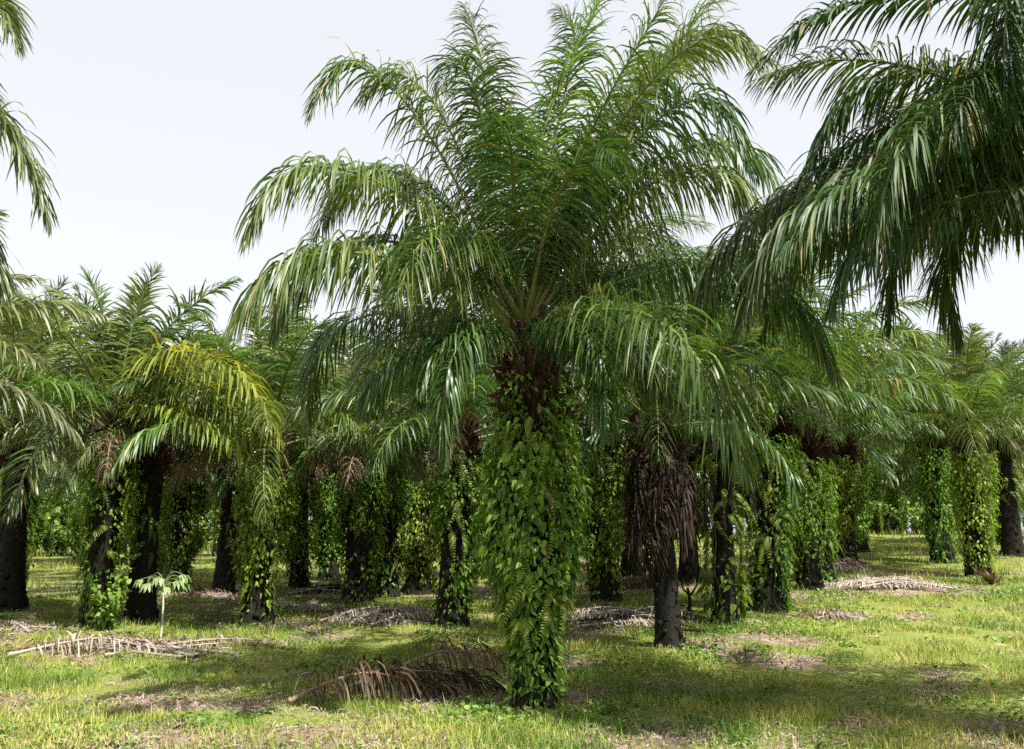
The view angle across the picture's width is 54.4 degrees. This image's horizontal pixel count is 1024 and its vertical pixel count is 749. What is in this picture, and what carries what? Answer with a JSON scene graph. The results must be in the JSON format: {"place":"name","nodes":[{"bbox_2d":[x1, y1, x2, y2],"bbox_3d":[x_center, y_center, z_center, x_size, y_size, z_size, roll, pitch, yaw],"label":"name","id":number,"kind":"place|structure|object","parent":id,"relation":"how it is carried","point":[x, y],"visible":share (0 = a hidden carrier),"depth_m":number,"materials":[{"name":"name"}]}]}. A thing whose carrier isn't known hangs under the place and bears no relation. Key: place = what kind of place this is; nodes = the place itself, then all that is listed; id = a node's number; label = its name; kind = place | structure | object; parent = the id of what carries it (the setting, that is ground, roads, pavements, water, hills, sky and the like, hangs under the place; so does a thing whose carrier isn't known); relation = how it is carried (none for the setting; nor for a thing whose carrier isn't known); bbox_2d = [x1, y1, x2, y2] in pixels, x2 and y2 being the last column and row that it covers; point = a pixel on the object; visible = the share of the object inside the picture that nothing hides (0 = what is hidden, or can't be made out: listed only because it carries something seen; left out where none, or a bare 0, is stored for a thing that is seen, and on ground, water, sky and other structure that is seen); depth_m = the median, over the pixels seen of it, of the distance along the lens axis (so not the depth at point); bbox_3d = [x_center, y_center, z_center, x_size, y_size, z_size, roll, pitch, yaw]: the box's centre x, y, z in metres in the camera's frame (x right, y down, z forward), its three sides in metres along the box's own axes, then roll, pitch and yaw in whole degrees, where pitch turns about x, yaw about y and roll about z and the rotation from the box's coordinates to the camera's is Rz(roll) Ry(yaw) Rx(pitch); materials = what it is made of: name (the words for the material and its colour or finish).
{"place":"outdoors","nodes":[
{"label":"outdoors","id":0,"kind":"place"},
{"bbox_2d":[0,525,1023,748],"bbox_3d":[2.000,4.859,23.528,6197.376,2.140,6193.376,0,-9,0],"label":"ground","id":1,"kind":"structure","parent":0,"point":[809,669],"depth_m":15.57,"materials":[{"name":"green plant"}]},
{"bbox_2d":[0,0,61,311],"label":"oil palm","id":2,"kind":"object","parent":1,"relation":"on","point":[17,138],"visible":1,"depth_m":12.37,"materials":[{"name":"green plant"}]},
{"bbox_2d":[34,528,43,548],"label":"leafy shrub","id":3,"kind":"object","parent":1,"relation":"on","point":[39,543],"visible":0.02,"depth_m":55.12,"materials":[{"name":"green plant"}]},
{"bbox_2d":[30,497,49,528],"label":"leafy shrub","id":4,"kind":"object","parent":1,"relation":"on","point":[43,511],"visible":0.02,"depth_m":41.03,"materials":[{"name":"green plant"}]},
{"bbox_2d":[0,446,84,556],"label":"oil palm","id":5,"kind":"object","parent":1,"relation":"on","point":[58,548],"visible":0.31,"depth_m":47.95,"materials":[{"name":"green plant"}]},
{"bbox_2d":[0,470,84,552],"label":"oil palm","id":6,"kind":"object","parent":1,"relation":"on","point":[42,507],"visible":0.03,"depth_m":53.94,"materials":[{"name":"green plant"}]},
{"bbox_2d":[38,520,53,553],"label":"leafy shrub","id":7,"kind":"object","parent":1,"relation":"on","point":[46,543],"visible":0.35,"depth_m":54.00,"materials":[{"name":"green plant"}]},
{"bbox_2d":[0,618,92,632],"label":"frond heap","id":8,"kind":"object","parent":1,"relation":"on","point":[25,625],"visible":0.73,"depth_m":19.86,"materials":[{"name":"brown plant"}]},
{"bbox_2d":[28,499,68,553],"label":"leafy shrub","id":9,"kind":"object","parent":1,"relation":"on","point":[51,515],"visible":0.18,"depth_m":46.44,"materials":[{"name":"green plant"}]},
{"bbox_2d":[0,401,107,549],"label":"oil palm","id":10,"kind":"object","parent":1,"relation":"on","point":[74,483],"visible":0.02,"depth_m":38.38,"materials":[{"name":"green plant"}]},
{"bbox_2d":[0,209,108,451],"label":"oil palm","id":11,"kind":"object","parent":1,"relation":"on","point":[55,417],"visible":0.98,"depth_m":17.13,"materials":[{"name":"green plant"}]},
{"bbox_2d":[42,479,77,548],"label":"oil palm","id":12,"kind":"object","parent":1,"relation":"on","point":[49,496],"visible":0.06,"depth_m":72.79,"materials":[{"name":"green plant"}]},
{"bbox_2d":[44,508,83,550],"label":"leafy shrub","id":13,"kind":"object","parent":1,"relation":"on","point":[71,547],"visible":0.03,"depth_m":49.94,"materials":[{"name":"green plant"}]},
{"bbox_2d":[0,348,134,579],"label":"oil palm","id":14,"kind":"object","parent":1,"relation":"on","point":[33,504],"visible":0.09,"depth_m":33.42,"materials":[{"name":"green plant"}]},
{"bbox_2d":[44,514,91,563],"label":"leafy shrub","id":15,"kind":"object","parent":1,"relation":"on","point":[64,535],"visible":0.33,"depth_m":40.54,"materials":[{"name":"green plant"}]},
{"bbox_2d":[44,478,135,511],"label":"oil palm","id":16,"kind":"object","parent":1,"relation":"on","point":[52,490],"depth_m":66.76,"materials":[{"name":"green plant"}]},
{"bbox_2d":[0,275,202,612],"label":"oil palm","id":17,"kind":"object","parent":1,"relation":"on","point":[13,561],"visible":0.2,"depth_m":23.47,"materials":[{"name":"green plant"}]},
{"bbox_2d":[7,630,201,656],"bbox_3d":[-6.703,4.475,16.640,3.093,0.394,0.756,1,-9,-5],"label":"fallen frond","id":18,"kind":"object","parent":1,"relation":"on","point":[57,643],"visible":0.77,"depth_m":16.55,"materials":[{"name":"beige plant"}]},
{"bbox_2d":[79,565,132,629],"bbox_3d":[-8.031,4.474,19.846,1.038,1.318,1.135,7,-11,-37],"label":"leafy shrub","id":19,"kind":"object","parent":1,"relation":"on","point":[110,601],"visible":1,"depth_m":19.78,"materials":[{"name":"green plant"}]},
{"bbox_2d":[37,348,241,576],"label":"oil palm","id":20,"kind":"object","parent":1,"relation":"on","point":[44,484],"visible":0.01,"depth_m":31.41,"materials":[{"name":"green plant"}]},
{"bbox_2d":[0,261,285,627],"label":"oil palm","id":21,"kind":"object","parent":1,"relation":"on","point":[105,513],"visible":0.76,"depth_m":20.47,"materials":[{"name":"green plant"}]},
{"bbox_2d":[0,312,300,623],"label":"oil palm","id":22,"kind":"object","parent":1,"relation":"on","point":[154,469],"visible":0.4,"depth_m":21.44,"materials":[{"name":"green plant"}]},
{"bbox_2d":[0,632,314,659],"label":"frond heap","id":23,"kind":"object","parent":1,"relation":"on","point":[176,642],"visible":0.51,"depth_m":17.06,"materials":[{"name":"beige plant"}]},
{"bbox_2d":[133,571,191,638],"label":"papaya sapling","id":24,"kind":"object","parent":1,"relation":"on","point":[182,579],"visible":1,"depth_m":18.35,"materials":[{"name":"green plant"}]},
{"bbox_2d":[59,338,281,591],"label":"oil palm","id":25,"kind":"object","parent":1,"relation":"on","point":[182,542],"visible":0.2,"depth_m":28.34,"materials":[{"name":"green plant"}]},
{"bbox_2d":[125,588,239,602],"bbox_3d":[-8.087,5.715,25.933,3.678,0.298,2.356,0,-9,0],"label":"frond heap","id":26,"kind":"object","parent":1,"relation":"on","point":[214,594],"visible":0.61,"depth_m":25.90,"materials":[{"name":"brown plant"}]},
{"bbox_2d":[189,509,214,554],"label":"leafy shrub","id":27,"kind":"object","parent":1,"relation":"on","point":[209,516],"visible":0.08,"depth_m":43.07,"materials":[{"name":"green plant"}]},
{"bbox_2d":[192,485,213,549],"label":"oil palm","id":28,"kind":"object","parent":1,"relation":"on","point":[205,543],"visible":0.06,"depth_m":67.92,"materials":[{"name":"green plant"}]},
{"bbox_2d":[192,519,219,555],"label":"leafy shrub","id":29,"kind":"object","parent":1,"relation":"on","point":[206,538],"visible":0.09,"depth_m":43.65,"materials":[{"name":"green plant"}]},
{"bbox_2d":[203,467,221,556],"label":"oil palm","id":30,"kind":"object","parent":1,"relation":"on","point":[214,542],"visible":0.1,"depth_m":48.07,"materials":[{"name":"green plant"}]},
{"bbox_2d":[87,293,433,627],"bbox_3d":[-5.214,1.905,21.495,6.442,7.285,6.754,-4,-10,21],"label":"oil palm","id":31,"kind":"object","parent":1,"relation":"on","point":[275,370],"visible":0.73,"depth_m":20.71,"materials":[{"name":"green plant"}]},
{"bbox_2d":[185,332,348,594],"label":"oil palm","id":32,"kind":"object","parent":1,"relation":"on","point":[223,577],"visible":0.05,"depth_m":27.17,"materials":[{"name":"green plant"}]},
{"bbox_2d":[201,460,337,579],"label":"oil palm","id":33,"kind":"object","parent":1,"relation":"on","point":[210,507],"visible":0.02,"depth_m":32.97,"materials":[{"name":"green plant"}]},
{"bbox_2d":[203,388,346,590],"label":"oil palm","id":34,"kind":"object","parent":1,"relation":"on","point":[301,540],"visible":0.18,"depth_m":28.91,"materials":[{"name":"green plant"}]},
{"bbox_2d":[210,472,348,562],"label":"oil palm","id":35,"kind":"object","parent":1,"relation":"on","point":[275,547],"visible":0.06,"depth_m":41.57,"materials":[{"name":"green plant"}]},
{"bbox_2d":[233,599,344,611],"bbox_3d":[-5.211,5.391,23.363,2.560,0.260,1.423,0,-9,0],"label":"frond heap","id":36,"kind":"object","parent":1,"relation":"on","point":[317,606],"visible":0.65,"depth_m":23.18,"materials":[{"name":"brown plant"}]},
{"bbox_2d":[275,526,318,557],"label":"leafy shrub","id":37,"kind":"object","parent":1,"relation":"on","point":[309,545],"visible":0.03,"depth_m":40.61,"materials":[{"name":"green plant"}]},
{"bbox_2d":[308,382,406,580],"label":"oil palm","id":38,"kind":"object","parent":1,"relation":"on","point":[326,561],"visible":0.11,"depth_m":32.43,"materials":[{"name":"green plant"}]},
{"bbox_2d":[276,581,438,594],"bbox_3d":[-4.239,6.034,28.355,5.637,0.354,2.210,0,-9,0],"label":"frond heap","id":39,"kind":"object","parent":1,"relation":"on","point":[319,588],"visible":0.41,"depth_m":27.79,"materials":[{"name":"brown plant"}]},
{"bbox_2d":[242,328,494,606],"bbox_3d":[-3.830,2.355,25.108,7.116,7.276,6.556,1,-8,0],"label":"oil palm","id":40,"kind":"object","parent":1,"relation":"on","point":[359,495],"visible":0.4,"depth_m":24.48,"materials":[{"name":"green plant"}]},
{"bbox_2d":[288,654,474,707],"bbox_3d":[-1.606,3.842,12.601,2.383,0.567,1.007,1,-9,-7],"label":"fallen frond","id":41,"kind":"object","parent":1,"relation":"on","point":[365,674],"visible":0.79,"depth_m":12.52,"materials":[{"name":"brown plant"}]},
{"bbox_2d":[286,324,490,597],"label":"oil palm","id":42,"kind":"object","parent":1,"relation":"on","point":[387,582],"visible":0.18,"depth_m":26.44,"materials":[{"name":"green plant"}]},
{"bbox_2d":[310,603,470,626],"bbox_3d":[-2.534,5.048,21.178,3.539,0.401,2.486,0,-9,0],"label":"frond heap","id":43,"kind":"object","parent":1,"relation":"on","point":[379,615],"visible":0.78,"depth_m":20.73,"materials":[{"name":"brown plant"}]},
{"bbox_2d":[302,330,494,594],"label":"oil palm","id":44,"kind":"object","parent":1,"relation":"on","point":[416,565],"visible":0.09,"depth_m":27.05,"materials":[{"name":"green plant"}]},
{"bbox_2d":[401,524,409,540],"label":"leafy shrub","id":45,"kind":"object","parent":1,"relation":"on","point":[407,537],"visible":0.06,"depth_m":41.58,"materials":[{"name":"green plant"}]},
{"bbox_2d":[330,654,508,703],"bbox_3d":[-1.171,3.882,12.834,2.294,0.556,1.142,0,-9,0],"label":"fallen frond","id":46,"kind":"object","parent":1,"relation":"on","point":[467,679],"visible":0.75,"depth_m":12.77,"materials":[{"name":"brown plant"}]},
{"bbox_2d":[280,283,607,628],"bbox_3d":[-1.101,1.627,20.366,6.513,7.440,6.723,7,-12,-38],"label":"oil palm","id":47,"kind":"object","parent":1,"relation":"on","point":[454,511],"visible":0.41,"depth_m":19.86,"materials":[{"name":"green plant"}]},
{"bbox_2d":[402,636,509,675],"bbox_3d":[-0.637,4.145,14.732,2.179,0.544,0.849,3,-9,-16],"label":"fallen frond","id":48,"kind":"object","parent":1,"relation":"on","point":[446,657],"visible":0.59,"depth_m":14.63,"materials":[{"name":"brown plant"}]},
{"bbox_2d":[468,369,500,579],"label":"oil palm","id":49,"kind":"object","parent":1,"relation":"on","point":[473,549],"visible":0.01,"depth_m":31.05,"materials":[{"name":"green plant"}]},
{"bbox_2d":[473,591,499,598],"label":"frond heap","id":50,"kind":"object","parent":1,"relation":"on","point":[486,596],"visible":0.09,"depth_m":25.10,"materials":[{"name":"brown plant"}]},
{"bbox_2d":[0,545,1023,748],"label":"leaf litter","id":51,"kind":"object","parent":1,"relation":"on","point":[451,699],"visible":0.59,"depth_m":12.47,"materials":[{"name":"brown plant"}]},
{"bbox_2d":[223,0,845,712],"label":"oil palm","id":52,"kind":"object","parent":1,"relation":"on","point":[529,496],"visible":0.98,"depth_m":12.07,"materials":[{"name":"green plant"}]},
{"bbox_2d":[470,265,742,602],"bbox_3d":[2.125,1.547,23.906,7.033,8.218,7.652,-1,-9,0],"label":"oil palm","id":53,"kind":"object","parent":1,"relation":"on","point":[604,582],"visible":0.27,"depth_m":23.38,"materials":[{"name":"green plant"}]},
{"bbox_2d":[557,602,711,631],"bbox_3d":[2.233,4.647,19.246,3.724,0.432,2.526,0,-9,0],"label":"frond heap","id":54,"kind":"object","parent":1,"relation":"on","point":[629,616],"visible":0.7,"depth_m":19.41,"materials":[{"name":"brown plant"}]},
{"bbox_2d":[580,434,711,550],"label":"oil palm","id":55,"kind":"object","parent":1,"relation":"on","point":[643,472],"depth_m":37.12,"materials":[{"name":"green plant"}]},
{"bbox_2d":[618,575,685,588],"bbox_3d":[3.360,5.450,26.473,2.184,0.405,1.844,5,-11,-31],"label":"frond heap","id":56,"kind":"object","parent":1,"relation":"on","point":[630,580],"visible":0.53,"depth_m":26.15,"materials":[{"name":"brown plant"}]},
{"bbox_2d":[567,364,743,576],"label":"oil palm","id":57,"kind":"object","parent":1,"relation":"on","point":[623,564],"visible":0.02,"depth_m":29.21,"materials":[{"name":"green plant"}]},
{"bbox_2d":[484,228,847,651],"bbox_3d":[2.661,1.353,16.905,6.202,7.028,6.514,-2,-8,0],"label":"oil palm","id":58,"kind":"object","parent":1,"relation":"on","point":[660,448],"visible":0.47,"depth_m":16.53,"materials":[{"name":"green plant"}]},
{"bbox_2d":[681,583,697,610],"bbox_3d":[3.780,4.750,21.118,0.364,0.658,0.095,0,-9,0],"label":"forked stump","id":59,"kind":"object","parent":1,"relation":"on","point":[688,593],"visible":0.91,"depth_m":21.11,"materials":[{"name":"brown wood"}]},
{"bbox_2d":[576,366,818,583],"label":"oil palm","id":60,"kind":"object","parent":1,"relation":"on","point":[689,571],"visible":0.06,"depth_m":26.77,"materials":[{"name":"green plant"}]},
{"bbox_2d":[644,458,754,526],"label":"oil palm","id":61,"kind":"object","parent":1,"relation":"on","point":[701,524],"visible":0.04,"depth_m":51.28,"materials":[{"name":"green plant"}]},
{"bbox_2d":[675,469,754,525],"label":"oil palm","id":62,"kind":"object","parent":1,"relation":"on","point":[709,514],"visible":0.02,"depth_m":59.61,"materials":[{"name":"green plant"}]},
{"bbox_2d":[569,282,893,627],"bbox_3d":[4.081,1.424,19.741,6.259,7.460,6.980,1,-9,0],"label":"oil palm","id":63,"kind":"object","parent":1,"relation":"on","point":[722,603],"visible":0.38,"depth_m":19.39,"materials":[{"name":"green plant"}]},
{"bbox_2d":[734,504,743,530],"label":"oil palm","id":64,"kind":"object","parent":1,"relation":"on","point":[742,528],"visible":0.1,"depth_m":108.51,"materials":[{"name":"green plant"}]},
{"bbox_2d":[606,240,977,613],"bbox_3d":[5.466,1.226,21.495,7.732,8.210,8.365,3,-9,1],"label":"oil palm","id":65,"kind":"object","parent":1,"relation":"on","point":[771,567],"visible":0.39,"depth_m":20.87,"materials":[{"name":"green plant"}]},
{"bbox_2d":[682,322,942,590],"bbox_3d":[7.521,2.043,25.558,6.120,7.326,6.402,2,-9,-10],"label":"oil palm","id":66,"kind":"object","parent":1,"relation":"on","point":[810,571],"visible":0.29,"depth_m":24.88,"materials":[{"name":"green plant"}]},
{"bbox_2d":[787,605,865,619],"bbox_3d":[6.402,4.802,20.142,1.506,0.279,1.027,-5,-10,29],"label":"frond heap","id":67,"kind":"object","parent":1,"relation":"on","point":[824,614],"visible":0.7,"depth_m":19.96,"materials":[{"name":"beige plant"}]},
{"bbox_2d":[743,310,944,582],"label":"oil palm","id":68,"kind":"object","parent":1,"relation":"on","point":[829,575],"visible":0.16,"depth_m":26.42,"materials":[{"name":"green plant"}]},
{"bbox_2d":[684,0,1023,358],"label":"oil palm","id":69,"kind":"object","parent":1,"relation":"on","point":[891,196],"visible":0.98,"depth_m":10.21,"materials":[{"name":"green plant"}]},
{"bbox_2d":[834,556,875,571],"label":"frond heap","id":70,"kind":"object","parent":1,"relation":"on","point":[847,564],"visible":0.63,"depth_m":29.36,"materials":[{"name":"brown plant"}]},
{"bbox_2d":[827,431,916,532],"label":"oil palm","id":71,"kind":"object","parent":1,"relation":"on","point":[881,470],"visible":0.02,"depth_m":47.44,"materials":[{"name":"green plant"}]},
{"bbox_2d":[863,442,899,486],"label":"oil palm","id":72,"kind":"object","parent":1,"relation":"on","point":[892,473],"depth_m":52.41,"materials":[{"name":"green plant"}]},
{"bbox_2d":[827,372,936,552],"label":"oil palm","id":73,"kind":"object","parent":1,"relation":"on","point":[867,478],"visible":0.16,"depth_m":37.01,"materials":[{"name":"green plant"}]},
{"bbox_2d":[819,328,949,561],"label":"oil palm","id":74,"kind":"object","parent":1,"relation":"on","point":[844,465],"visible":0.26,"depth_m":30.65,"materials":[{"name":"green plant"}]},
{"bbox_2d":[874,458,910,490],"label":"oil palm","id":75,"kind":"object","parent":1,"relation":"on","point":[900,481],"visible":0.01,"depth_m":58.24,"materials":[{"name":"green plant"}]},
{"bbox_2d":[878,487,908,531],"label":"oil palm","id":76,"kind":"object","parent":1,"relation":"on","point":[887,523],"visible":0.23,"depth_m":90.97,"materials":[{"name":"green plant"}]},
{"bbox_2d":[875,469,911,532],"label":"oil palm","id":77,"kind":"object","parent":1,"relation":"on","point":[882,500],"visible":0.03,"depth_m":67.23,"materials":[{"name":"green plant"}]},
{"bbox_2d":[864,439,923,534],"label":"oil palm","id":78,"kind":"object","parent":1,"relation":"on","point":[876,520],"visible":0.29,"depth_m":55.26,"materials":[{"name":"green plant"}]},
{"bbox_2d":[880,473,909,499],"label":"oil palm","id":79,"kind":"object","parent":1,"relation":"on","point":[899,488],"visible":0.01,"depth_m":65.56,"materials":[{"name":"green plant"}]},
{"bbox_2d":[880,495,909,530],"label":"oil palm","id":80,"kind":"object","parent":1,"relation":"on","point":[881,513],"visible":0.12,"depth_m":102.13,"materials":[{"name":"green plant"}]},
{"bbox_2d":[884,479,909,533],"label":"oil palm","id":81,"kind":"object","parent":1,"relation":"on","point":[893,499],"visible":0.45,"depth_m":74.10,"materials":[{"name":"green plant"}]},
{"bbox_2d":[824,573,979,589],"bbox_3d":[9.552,5.229,25.299,3.907,0.365,2.214,0,-9,0],"label":"frond heap","id":82,"kind":"object","parent":1,"relation":"on","point":[895,582],"visible":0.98,"depth_m":24.78,"materials":[{"name":"beige plant"}]},
{"bbox_2d":[899,498,907,533],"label":"oil palm","id":83,"kind":"object","parent":1,"relation":"on","point":[903,514],"visible":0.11,"depth_m":96.67,"materials":[{"name":"green plant"}]},
{"bbox_2d":[875,450,942,533],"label":"oil palm","id":84,"kind":"object","parent":1,"relation":"on","point":[910,492],"visible":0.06,"depth_m":59.34,"materials":[{"name":"green plant"}]},
{"bbox_2d":[876,465,945,497],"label":"oil palm","id":85,"kind":"object","parent":1,"relation":"on","point":[891,491],"depth_m":60.59,"materials":[{"name":"green plant"}]},
{"bbox_2d":[868,487,960,534],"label":"leafy shrub","id":86,"kind":"object","parent":1,"relation":"on","point":[914,512],"visible":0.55,"depth_m":47.35,"materials":[{"name":"green plant"}]},
{"bbox_2d":[882,485,952,532],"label":"oil palm","id":87,"kind":"object","parent":1,"relation":"on","point":[911,501],"visible":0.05,"depth_m":79.31,"materials":[{"name":"green plant"}]},
{"bbox_2d":[853,318,1023,563],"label":"oil palm","id":88,"kind":"object","parent":1,"relation":"on","point":[931,466],"visible":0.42,"depth_m":32.37,"materials":[{"name":"green plant"}]},
{"bbox_2d":[859,323,1023,578],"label":"oil palm","id":89,"kind":"object","parent":1,"relation":"on","point":[972,455],"visible":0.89,"depth_m":27.95,"materials":[{"name":"green plant"}]},
{"bbox_2d":[945,501,955,528],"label":"oil palm","id":90,"kind":"object","parent":1,"relation":"on","point":[951,524],"visible":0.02,"depth_m":82.62,"materials":[{"name":"green plant"}]},
{"bbox_2d":[892,339,1023,556],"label":"oil palm","id":91,"kind":"object","parent":1,"relation":"on","point":[1011,534],"visible":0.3,"depth_m":35.11,"materials":[{"name":"green plant"}]},
{"bbox_2d":[895,435,1023,534],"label":"oil palm","id":92,"kind":"object","parent":1,"relation":"on","point":[1021,463],"depth_m":53.56,"materials":[{"name":"green plant"}]},
{"bbox_2d":[907,462,1020,532],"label":"oil palm","id":93,"kind":"object","parent":1,"relation":"on","point":[958,510],"visible":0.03,"depth_m":68.53,"materials":[{"name":"green plant"}]},
{"bbox_2d":[909,380,1023,544],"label":"oil palm","id":94,"kind":"object","parent":1,"relation":"on","point":[997,536],"visible":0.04,"depth_m":39.85,"materials":[{"name":"green plant"}]},
{"bbox_2d":[950,463,1023,495],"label":"oil palm","id":95,"kind":"object","parent":1,"relation":"on","point":[1018,470],"depth_m":59.55,"materials":[{"name":"green plant"}]},
{"bbox_2d":[970,567,1012,583],"bbox_3d":[12.542,5.245,26.092,1.120,0.511,0.979,0,-9,0],"label":"spiky plant","id":96,"kind":"object","parent":1,"relation":"on","point":[987,577],"visible":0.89,"depth_m":25.99,"materials":[{"name":"brown plant"}]},
{"bbox_2d":[1013,465,1023,528],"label":"oil palm","id":97,"kind":"object","parent":1,"relation":"on","point":[1022,513],"visible":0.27,"depth_m":97.87,"materials":[{"name":"green plant"}]},
{"bbox_2d":[1014,466,1023,493],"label":"oil palm","id":98,"kind":"object","parent":1,"relation":"on","point":[1020,478],"visible":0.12,"depth_m":69.02,"materials":[{"name":"green plant"}]},
{"bbox_2d":[0,0,1023,533],"label":"sky","id":99,"kind":"structure","parent":0,"point":[160,120],"materials":[{"name":"white"}]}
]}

